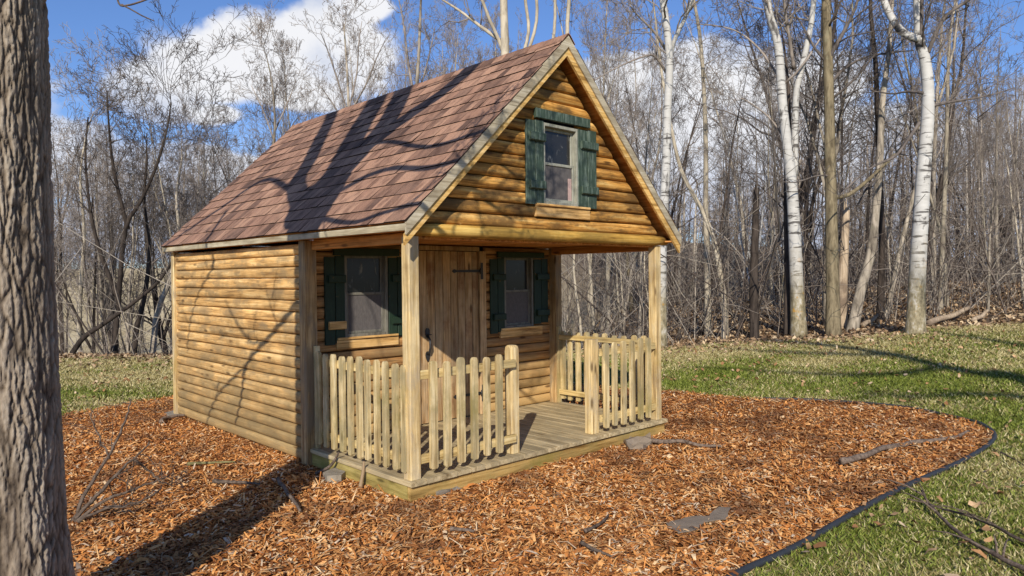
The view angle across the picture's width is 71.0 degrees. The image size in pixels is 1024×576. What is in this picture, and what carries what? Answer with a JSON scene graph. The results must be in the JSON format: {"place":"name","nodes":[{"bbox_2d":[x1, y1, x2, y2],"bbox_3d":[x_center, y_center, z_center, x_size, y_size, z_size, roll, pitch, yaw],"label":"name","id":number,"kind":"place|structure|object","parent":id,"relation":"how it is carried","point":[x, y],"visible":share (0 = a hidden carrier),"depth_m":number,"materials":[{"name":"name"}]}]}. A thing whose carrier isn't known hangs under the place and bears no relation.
{"place":"outdoors","nodes":[
{"label":"outdoors","id":0,"kind":"place"},
{"bbox_2d":[46,0,1023,268],"label":"sky","id":1,"kind":"structure","parent":0,"point":[79,15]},
{"bbox_2d":[55,243,1023,575],"bbox_3d":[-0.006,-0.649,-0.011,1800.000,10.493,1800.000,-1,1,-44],"label":"ground","id":2,"kind":"structure","parent":0,"point":[571,323],"depth_m":14.65,"materials":[{"name":"plant"}]},
{"bbox_2d":[51,116,123,355],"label":"tree","id":3,"kind":"object","parent":2,"relation":"on","point":[61,337],"visible":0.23,"depth_m":20.39,"materials":[{"name":"grey plant"}]},
{"bbox_2d":[51,143,129,355],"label":"tree","id":4,"kind":"object","parent":2,"relation":"on","point":[94,274],"visible":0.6,"depth_m":18.48,"materials":[{"name":"grey plant"}]},
{"bbox_2d":[52,100,129,325],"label":"valley tree","id":5,"kind":"object","parent":2,"relation":"on","point":[71,174],"visible":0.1,"depth_m":36.69,"materials":[{"name":"grey plant"}]},
{"bbox_2d":[49,22,141,351],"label":"tree","id":6,"kind":"object","parent":2,"relation":"on","point":[79,334],"visible":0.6,"depth_m":18.98,"materials":[{"name":"grey plant"}]},
{"bbox_2d":[55,117,148,342],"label":"valley tree","id":7,"kind":"object","parent":2,"relation":"on","point":[93,199],"visible":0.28,"depth_m":35.31,"materials":[{"name":"grey plant"}]},
{"bbox_2d":[54,150,160,353],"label":"tree","id":8,"kind":"object","parent":2,"relation":"on","point":[115,279],"visible":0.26,"depth_m":23.83,"materials":[{"name":"grey plant"}]},
{"bbox_2d":[51,109,175,353],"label":"tree","id":9,"kind":"object","parent":2,"relation":"on","point":[101,298],"visible":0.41,"depth_m":21.47,"materials":[{"name":"grey plant"}]},
{"bbox_2d":[69,132,182,352],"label":"tree","id":10,"kind":"object","parent":2,"relation":"on","point":[130,283],"visible":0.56,"depth_m":19.31,"materials":[{"name":"grey plant"}]},
{"bbox_2d":[54,42,208,353],"bbox_3d":[-9.107,-1.476,17.617,2.842,9.043,2.914,0,1,32],"label":"tree","id":11,"kind":"object","parent":2,"relation":"on","point":[137,323],"visible":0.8,"depth_m":17.62,"materials":[{"name":"grey plant"}]},
{"bbox_2d":[88,81,205,350],"bbox_3d":[-14.150,-1.922,28.165,4.194,12.843,4.838,0,1,14],"label":"valley tree","id":12,"kind":"object","parent":2,"relation":"on","point":[170,331],"visible":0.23,"depth_m":28.57,"materials":[{"name":"grey plant"}]},
{"bbox_2d":[127,78,171,353],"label":"tree","id":13,"kind":"object","parent":2,"relation":"on","point":[139,349],"visible":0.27,"depth_m":24.38,"materials":[{"name":"grey plant"}]},
{"bbox_2d":[70,164,231,354],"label":"tree","id":14,"kind":"object","parent":2,"relation":"on","point":[80,341],"visible":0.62,"depth_m":16.04,"materials":[{"name":"brown plant"}]},
{"bbox_2d":[69,146,238,354],"bbox_3d":[-12.676,-0.457,25.860,7.584,10.113,7.205,-1,1,0],"label":"tree","id":15,"kind":"object","parent":2,"relation":"on","point":[155,298],"visible":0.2,"depth_m":26.04,"materials":[{"name":"grey plant"}]},
{"bbox_2d":[76,41,239,353],"bbox_3d":[-8.711,-1.429,18.467,4.224,9.546,3.406,-1,1,-44],"label":"tree","id":16,"kind":"object","parent":2,"relation":"on","point":[153,344],"visible":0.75,"depth_m":18.54,"materials":[{"name":"grey plant"}]},
{"bbox_2d":[51,0,268,353],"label":"tree","id":17,"kind":"object","parent":2,"relation":"on","point":[116,323],"visible":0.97,"depth_m":16.82,"materials":[{"name":"grey plant"}]},
{"bbox_2d":[76,97,264,304],"bbox_3d":[-9.067,-0.704,19.830,5.070,9.583,4.162,-1,1,-38],"label":"tree","id":18,"kind":"object","parent":2,"relation":"on","point":[163,217],"visible":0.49,"depth_m":19.32,"materials":[{"name":"grey plant"}]},
{"bbox_2d":[140,81,200,256],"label":"tree","id":19,"kind":"object","parent":2,"relation":"on","point":[148,89],"visible":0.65,"depth_m":17.56,"materials":[{"name":"grey plant"}]},
{"bbox_2d":[106,107,244,300],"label":"valley tree","id":20,"kind":"object","parent":2,"relation":"on","point":[173,170],"visible":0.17,"depth_m":30.86,"materials":[{"name":"grey plant"}]},
{"bbox_2d":[139,143,214,276],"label":"tree","id":21,"kind":"object","parent":2,"relation":"on","point":[174,196],"visible":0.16,"depth_m":26.47,"materials":[{"name":"grey plant"}]},
{"bbox_2d":[166,123,221,254],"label":"tree","id":22,"kind":"object","parent":2,"relation":"on","point":[197,178],"visible":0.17,"depth_m":27.57,"materials":[{"name":"grey plant"}]},
{"bbox_2d":[169,125,241,229],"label":"tree","id":23,"kind":"object","parent":2,"relation":"on","point":[213,162],"visible":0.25,"depth_m":19.72,"materials":[{"name":"grey plant"}]},
{"bbox_2d":[164,35,322,278],"bbox_3d":[-8.061,-1.534,24.204,7.014,12.356,6.665,0,1,20],"label":"valley tree","id":24,"kind":"object","parent":2,"relation":"on","point":[253,113],"visible":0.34,"depth_m":22.41,"materials":[{"name":"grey plant"}]},
{"bbox_2d":[201,0,317,278],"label":"valley tree","id":25,"kind":"object","parent":2,"relation":"on","point":[265,28],"visible":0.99,"depth_m":20.70,"materials":[{"name":"grey plant"}]},
{"bbox_2d":[209,1,332,184],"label":"valley tree","id":26,"kind":"object","parent":2,"relation":"on","point":[286,93],"visible":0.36,"depth_m":28.68,"materials":[{"name":"grey plant"}]},
{"bbox_2d":[301,47,359,109],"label":"valley tree","id":27,"kind":"object","parent":2,"relation":"on","point":[341,102],"visible":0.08,"depth_m":27.20,"materials":[{"name":"grey plant"}]},
{"bbox_2d":[290,0,404,110],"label":"valley tree","id":28,"kind":"object","parent":2,"relation":"on","point":[349,100],"visible":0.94,"depth_m":19.88,"materials":[{"name":"grey plant"}]},
{"bbox_2d":[294,0,405,121],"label":"valley tree","id":29,"kind":"object","parent":2,"relation":"on","point":[369,71],"visible":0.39,"depth_m":28.25,"materials":[{"name":"grey plant"}]},
{"bbox_2d":[366,0,458,94],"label":"valley tree","id":30,"kind":"object","parent":2,"relation":"on","point":[405,60],"visible":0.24,"depth_m":32.52,"materials":[{"name":"grey plant"}]},
{"bbox_2d":[386,0,463,88],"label":"valley tree","id":31,"kind":"object","parent":2,"relation":"on","point":[418,51],"visible":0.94,"depth_m":19.11,"materials":[{"name":"grey plant"}]},
{"bbox_2d":[385,0,473,90],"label":"valley tree","id":32,"kind":"object","parent":2,"relation":"on","point":[445,35],"visible":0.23,"depth_m":28.53,"materials":[{"name":"grey plant"}]},
{"bbox_2d":[400,0,486,85],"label":"valley tree","id":33,"kind":"object","parent":2,"relation":"on","point":[430,36],"visible":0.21,"depth_m":36.25,"materials":[{"name":"grey plant"}]},
{"bbox_2d":[443,1,510,69],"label":"valley tree","id":34,"kind":"object","parent":2,"relation":"on","point":[494,23],"visible":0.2,"depth_m":31.32,"materials":[{"name":"grey plant"}]},
{"bbox_2d":[426,0,605,54],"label":"multi stem tree","id":35,"kind":"object","parent":2,"relation":"on","point":[503,42],"visible":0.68,"depth_m":16.88,"materials":[{"name":"beige plant"}]},
{"bbox_2d":[62,384,992,575],"bbox_3d":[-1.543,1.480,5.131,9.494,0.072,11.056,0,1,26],"label":"mulch bed","id":36,"kind":"object","parent":2,"relation":"on","point":[693,486],"visible":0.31,"depth_m":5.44,"materials":[{"name":"brown wood"}]},
{"bbox_2d":[0,0,153,575],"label":"shade tree","id":37,"kind":"object","parent":36,"relation":"on","point":[35,538],"visible":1,"depth_m":2.77,"materials":[{"name":"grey plant"}]},
{"bbox_2d":[66,391,188,522],"bbox_3d":[-2.543,1.167,4.857,0.770,0.895,0.656,-1,1,-44],"label":"bare shrub","id":38,"kind":"object","parent":36,"relation":"on","point":[78,517],"visible":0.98,"depth_m":4.75,"materials":[{"name":"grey plant"}]},
{"bbox_2d":[161,33,680,501],"bbox_3d":[-1.183,-0.332,7.689,3.326,3.575,4.826,-1,1,-44],"label":"cabin","id":39,"kind":"object","parent":36,"relation":"on","point":[395,325],"visible":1,"depth_m":6.42,"materials":[{"name":"brown wood"}]},
{"bbox_2d":[332,248,399,349],"bbox_3d":[-1.330,0.090,6.495,0.680,0.890,0.125,-1,1,-44],"label":"window","id":40,"kind":"structure","parent":39,"relation":"in","point":[366,269],"depth_m":6.50,"materials":[{"name":"glass"}]},
{"bbox_2d":[418,245,486,425],"bbox_3d":[-0.605,0.448,7.154,0.937,1.731,0.102,-1,1,-44],"label":"door","id":41,"kind":"structure","parent":39,"relation":"in","point":[452,283],"depth_m":7.17,"materials":[{"name":"brown wood"}]},
{"bbox_2d":[496,251,543,337],"bbox_3d":[0.070,0.067,7.838,0.700,0.915,0.125,-1,1,-44],"label":"window","id":42,"kind":"structure","parent":39,"relation":"in","point":[518,266],"depth_m":7.85,"materials":[{"name":"glass"}]},
{"bbox_2d":[534,107,590,219],"bbox_3d":[0.406,-1.028,6.087,0.692,0.875,0.125,-1,1,-44],"label":"window","id":43,"kind":"structure","parent":39,"relation":"in","point":[561,144],"depth_m":6.09,"materials":[{"name":"grey paint"}]},
{"bbox_2d":[623,432,651,450],"bbox_3d":[1.164,1.434,6.677,0.271,0.129,0.557,0,1,9],"label":"stone","id":44,"kind":"object","parent":36,"relation":"on","point":[640,442],"visible":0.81,"depth_m":6.57,"materials":[{"name":"grey stone"}]},
{"bbox_2d":[666,507,730,532],"bbox_3d":[1.200,1.450,4.504,0.632,0.014,0.199,-1,1,-35],"label":"fabric patch","id":45,"kind":"object","parent":36,"relation":"on","point":[719,513],"visible":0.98,"depth_m":4.48,"materials":[{"name":"grey fabric"}]},
{"bbox_2d":[52,54,1023,355],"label":"undergrowth","id":46,"kind":"object","parent":2,"relation":"on","point":[818,264],"visible":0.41,"depth_m":16.09,"materials":[{"name":"brown plant"}]},
{"bbox_2d":[55,37,1023,320],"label":"woods","id":47,"kind":"object","parent":2,"relation":"on","point":[905,171],"visible":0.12,"depth_m":36.37,"materials":[{"name":"grey plant"}]},
{"bbox_2d":[59,322,1023,575],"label":"lawn grass","id":48,"kind":"structure","parent":2,"relation":"on","point":[1007,341],"depth_m":9.16,"materials":[{"name":"green plant"}]},
{"bbox_2d":[61,329,1023,575],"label":"fallen leaves","id":49,"kind":"object","parent":48,"relation":"on","point":[970,503],"depth_m":6.63,"materials":[{"name":"brown plant"}]},
{"bbox_2d":[876,478,1023,570],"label":"fallen branch","id":50,"kind":"object","parent":48,"relation":"on","point":[996,554],"visible":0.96,"depth_m":4.02,"materials":[{"name":"brown wood"}]},
{"bbox_2d":[907,478,1023,542],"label":"fallen branch","id":51,"kind":"object","parent":48,"relation":"on","point":[972,516],"visible":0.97,"depth_m":4.44,"materials":[{"name":"brown wood"}]},
{"bbox_2d":[59,280,1023,368],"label":"leaf litter","id":52,"kind":"object","parent":2,"relation":"on","point":[681,343],"visible":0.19,"depth_m":15.51,"materials":[{"name":"brown plant"}]},
{"bbox_2d":[550,0,630,332],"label":"forest tree","id":53,"kind":"object","parent":2,"relation":"on","point":[591,285],"visible":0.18,"depth_m":17.72,"materials":[{"name":"grey plant"}]},
{"bbox_2d":[561,8,640,348],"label":"forest tree","id":54,"kind":"object","parent":2,"relation":"on","point":[574,277],"visible":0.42,"depth_m":15.97,"materials":[{"name":"grey plant"}]},
{"bbox_2d":[599,41,637,325],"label":"forest tree","id":55,"kind":"object","parent":2,"relation":"on","point":[612,94],"visible":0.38,"depth_m":21.72,"materials":[{"name":"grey plant"}]},
{"bbox_2d":[598,32,648,326],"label":"forest tree","id":56,"kind":"object","parent":2,"relation":"on","point":[638,275],"visible":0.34,"depth_m":23.39,"materials":[{"name":"grey plant"}]},
{"bbox_2d":[572,0,678,337],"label":"forest tree","id":57,"kind":"object","parent":2,"relation":"on","point":[592,36],"visible":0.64,"depth_m":25.80,"materials":[{"name":"grey plant"}]},
{"bbox_2d":[598,6,655,333],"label":"forest tree","id":58,"kind":"object","parent":2,"relation":"on","point":[630,112],"visible":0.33,"depth_m":28.72,"materials":[{"name":"grey plant"}]},
{"bbox_2d":[553,0,713,347],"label":"birch tree","id":59,"kind":"object","parent":2,"relation":"on","point":[668,47],"visible":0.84,"depth_m":14.11,"materials":[{"name":"white plant"}]},
{"bbox_2d":[622,17,664,339],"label":"forest tree","id":60,"kind":"object","parent":2,"relation":"on","point":[641,254],"visible":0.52,"depth_m":18.75,"materials":[{"name":"grey plant"}]},
{"bbox_2d":[617,9,690,345],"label":"forest tree","id":61,"kind":"object","parent":2,"relation":"on","point":[651,176],"visible":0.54,"depth_m":21.57,"materials":[{"name":"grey plant"}]},
{"bbox_2d":[620,84,698,304],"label":"forest tree","id":62,"kind":"object","parent":2,"relation":"on","point":[645,134],"visible":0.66,"depth_m":17.45,"materials":[{"name":"grey plant"}]},
{"bbox_2d":[602,0,727,338],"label":"forest tree","id":63,"kind":"object","parent":2,"relation":"on","point":[698,204],"visible":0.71,"depth_m":15.68,"materials":[{"name":"grey plant"}]},
{"bbox_2d":[624,29,742,320],"bbox_3d":[5.000,-3.801,23.428,5.055,10.377,5.321,-1,1,-25],"label":"forest tree","id":64,"kind":"object","parent":2,"relation":"on","point":[674,198],"visible":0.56,"depth_m":23.23,"materials":[{"name":"grey plant"}]},
{"bbox_2d":[672,47,722,300],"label":"forest tree","id":65,"kind":"object","parent":2,"relation":"on","point":[678,218],"visible":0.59,"depth_m":24.51,"materials":[{"name":"grey plant"}]},
{"bbox_2d":[677,1,753,278],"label":"forest tree","id":66,"kind":"object","parent":2,"relation":"on","point":[690,30],"visible":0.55,"depth_m":44.91,"materials":[{"name":"grey plant"}]},
{"bbox_2d":[702,55,742,309],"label":"forest tree","id":67,"kind":"object","parent":2,"relation":"on","point":[726,247],"visible":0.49,"depth_m":22.57,"materials":[{"name":"grey plant"}]},
{"bbox_2d":[693,0,759,336],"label":"forest tree","id":68,"kind":"object","parent":2,"relation":"on","point":[705,200],"visible":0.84,"depth_m":16.54,"materials":[{"name":"grey plant"}]},
{"bbox_2d":[708,87,759,281],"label":"birch tree","id":69,"kind":"object","parent":2,"relation":"on","point":[718,137],"visible":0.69,"depth_m":19.00,"materials":[{"name":"white plant"}]},
{"bbox_2d":[708,75,767,256],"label":"birch tree","id":70,"kind":"object","parent":2,"relation":"on","point":[741,196],"visible":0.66,"depth_m":20.08,"materials":[{"name":"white plant"}]},
{"bbox_2d":[700,45,776,333],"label":"forest tree","id":71,"kind":"object","parent":2,"relation":"on","point":[726,190],"visible":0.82,"depth_m":17.36,"materials":[{"name":"grey plant"}]},
{"bbox_2d":[749,179,758,339],"bbox_3d":[5.064,-0.546,15.001,0.226,3.530,0.208,-1,1,-44],"label":"tree snag","id":72,"kind":"object","parent":2,"relation":"on","point":[754,304],"visible":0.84,"depth_m":14.94,"materials":[{"name":"brown plant"}]},
{"bbox_2d":[685,0,837,336],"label":"forest tree","id":73,"kind":"object","parent":2,"relation":"on","point":[786,330],"visible":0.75,"depth_m":14.92,"materials":[{"name":"brown plant"}]},
{"bbox_2d":[709,26,817,304],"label":"forest tree","id":74,"kind":"object","parent":2,"relation":"on","point":[768,120],"visible":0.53,"depth_m":23.57,"materials":[{"name":"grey plant"}]},
{"bbox_2d":[742,65,793,247],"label":"tree","id":75,"kind":"object","parent":2,"relation":"on","point":[790,70],"visible":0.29,"depth_m":23.71,"materials":[{"name":"white plant"}]},
{"bbox_2d":[643,0,923,298],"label":"forest tree","id":76,"kind":"object","parent":2,"relation":"on","point":[799,167],"visible":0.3,"depth_m":26.02,"materials":[{"name":"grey plant"}]},
{"bbox_2d":[672,0,897,337],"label":"birch tree","id":77,"kind":"object","parent":2,"relation":"on","point":[798,325],"visible":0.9,"depth_m":14.40,"materials":[{"name":"white plant"}]},
{"bbox_2d":[751,1,838,301],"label":"tree","id":78,"kind":"object","parent":2,"relation":"on","point":[778,132],"visible":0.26,"depth_m":23.84,"materials":[{"name":"white plant"}]},
{"bbox_2d":[762,0,855,188],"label":"forest tree","id":79,"kind":"object","parent":2,"relation":"on","point":[786,45],"visible":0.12,"depth_m":40.74,"materials":[{"name":"grey plant"}]},
{"bbox_2d":[724,9,908,303],"bbox_3d":[9.777,-4.248,23.883,6.546,10.169,6.889,-1,1,1],"label":"forest tree","id":80,"kind":"object","parent":2,"relation":"on","point":[814,193],"visible":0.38,"depth_m":23.64,"materials":[{"name":"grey plant"}]},
{"bbox_2d":[725,0,944,325],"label":"forest tree","id":81,"kind":"object","parent":2,"relation":"on","point":[838,126],"visible":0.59,"depth_m":15.73,"materials":[{"name":"grey plant"}]},
{"bbox_2d":[701,0,981,336],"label":"tall tree","id":82,"kind":"object","parent":2,"relation":"on","point":[833,317],"visible":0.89,"depth_m":14.13,"materials":[{"name":"brown plant"}]},
{"bbox_2d":[839,198,849,329],"bbox_3d":[6.988,-0.436,15.210,0.288,2.945,0.261,-1,1,-44],"label":"tree snag","id":83,"kind":"object","parent":2,"relation":"on","point":[843,269],"visible":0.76,"depth_m":15.12,"materials":[{"name":"brown wood"}]},
{"bbox_2d":[813,0,891,240],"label":"forest tree","id":84,"kind":"object","parent":2,"relation":"on","point":[842,137],"visible":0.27,"depth_m":22.29,"materials":[{"name":"brown plant"}]},
{"bbox_2d":[725,397,996,575],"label":"garden edging","id":85,"kind":"object","parent":2,"relation":"on","point":[748,567],"visible":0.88,"depth_m":4.83,"materials":[{"name":"black plastic"}]},
{"bbox_2d":[834,0,903,322],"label":"forest tree","id":86,"kind":"object","parent":2,"relation":"on","point":[881,262],"visible":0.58,"depth_m":15.78,"materials":[{"name":"brown plant"}]},
{"bbox_2d":[855,2,909,313],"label":"forest tree","id":87,"kind":"object","parent":2,"relation":"on","point":[885,196],"visible":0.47,"depth_m":17.23,"materials":[{"name":"brown plant"}]},
{"bbox_2d":[860,1,917,297],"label":"forest tree","id":88,"kind":"object","parent":2,"relation":"on","point":[868,211],"visible":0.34,"depth_m":22.31,"materials":[{"name":"brown plant"}]},
{"bbox_2d":[862,0,944,151],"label":"forest tree","id":89,"kind":"object","parent":2,"relation":"on","point":[917,119],"visible":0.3,"depth_m":25.36,"materials":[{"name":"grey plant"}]},
{"bbox_2d":[883,19,932,231],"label":"forest tree","id":90,"kind":"object","parent":2,"relation":"on","point":[910,146],"visible":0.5,"depth_m":18.90,"materials":[{"name":"brown plant"}]},
{"bbox_2d":[807,0,1023,334],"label":"birch tree","id":91,"kind":"object","parent":2,"relation":"on","point":[915,321],"visible":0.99,"depth_m":13.34,"materials":[{"name":"white plant"}]},
{"bbox_2d":[878,47,952,305],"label":"forest tree","id":92,"kind":"object","parent":2,"relation":"on","point":[937,218],"visible":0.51,"depth_m":18.32,"materials":[{"name":"brown plant"}]},
{"bbox_2d":[837,0,999,331],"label":"forest tree","id":93,"kind":"object","parent":2,"relation":"on","point":[854,319],"visible":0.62,"depth_m":14.65,"materials":[{"name":"grey plant"}]},
{"bbox_2d":[888,2,948,231],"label":"forest tree","id":94,"kind":"object","parent":2,"relation":"on","point":[891,203],"visible":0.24,"depth_m":41.94,"materials":[{"name":"brown plant"}]},
{"bbox_2d":[885,0,968,319],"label":"forest tree","id":95,"kind":"object","parent":2,"relation":"on","point":[898,257],"visible":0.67,"depth_m":15.59,"materials":[{"name":"brown plant"}]},
{"bbox_2d":[833,0,1023,252],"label":"forest tree","id":96,"kind":"object","parent":2,"relation":"on","point":[953,105],"visible":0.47,"depth_m":24.58,"materials":[{"name":"grey plant"}]},
{"bbox_2d":[889,0,985,302],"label":"forest tree","id":97,"kind":"object","parent":2,"relation":"on","point":[933,174],"visible":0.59,"depth_m":19.10,"materials":[{"name":"grey plant"}]},
{"bbox_2d":[911,72,1016,274],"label":"forest tree","id":98,"kind":"object","parent":2,"relation":"on","point":[967,128],"visible":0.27,"depth_m":33.33,"materials":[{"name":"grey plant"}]},
{"bbox_2d":[927,0,1003,312],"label":"forest tree","id":99,"kind":"object","parent":2,"relation":"on","point":[944,210],"visible":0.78,"depth_m":16.93,"materials":[{"name":"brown plant"}]},
{"bbox_2d":[936,110,1023,274],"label":"forest tree","id":100,"kind":"object","parent":2,"relation":"on","point":[1002,222],"visible":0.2,"depth_m":33.01,"materials":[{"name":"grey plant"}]},
{"bbox_2d":[938,50,1023,310],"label":"forest tree","id":101,"kind":"object","parent":2,"relation":"on","point":[997,129],"visible":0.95,"depth_m":15.78,"materials":[{"name":"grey plant"}]},
{"bbox_2d":[943,20,1023,255],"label":"forest tree","id":102,"kind":"object","parent":2,"relation":"on","point":[969,43],"visible":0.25,"depth_m":50.99,"materials":[{"name":"brown plant"}]},
{"bbox_2d":[972,5,1023,293],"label":"forest tree","id":103,"kind":"object","parent":2,"relation":"on","point":[996,209],"visible":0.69,"depth_m":19.87,"materials":[{"name":"brown plant"}]},
{"bbox_2d":[972,89,1023,308],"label":"forest tree","id":104,"kind":"object","parent":2,"relation":"on","point":[1018,247],"visible":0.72,"depth_m":16.24,"materials":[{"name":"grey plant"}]},
{"bbox_2d":[983,51,1023,284],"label":"forest tree","id":105,"kind":"object","parent":2,"relation":"on","point":[1012,216],"visible":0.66,"depth_m":23.97,"materials":[{"name":"grey plant"}]},
{"bbox_2d":[992,76,1023,295],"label":"forest tree","id":106,"kind":"object","parent":2,"relation":"on","point":[1019,212],"visible":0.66,"depth_m":19.37,"materials":[{"name":"grey plant"}]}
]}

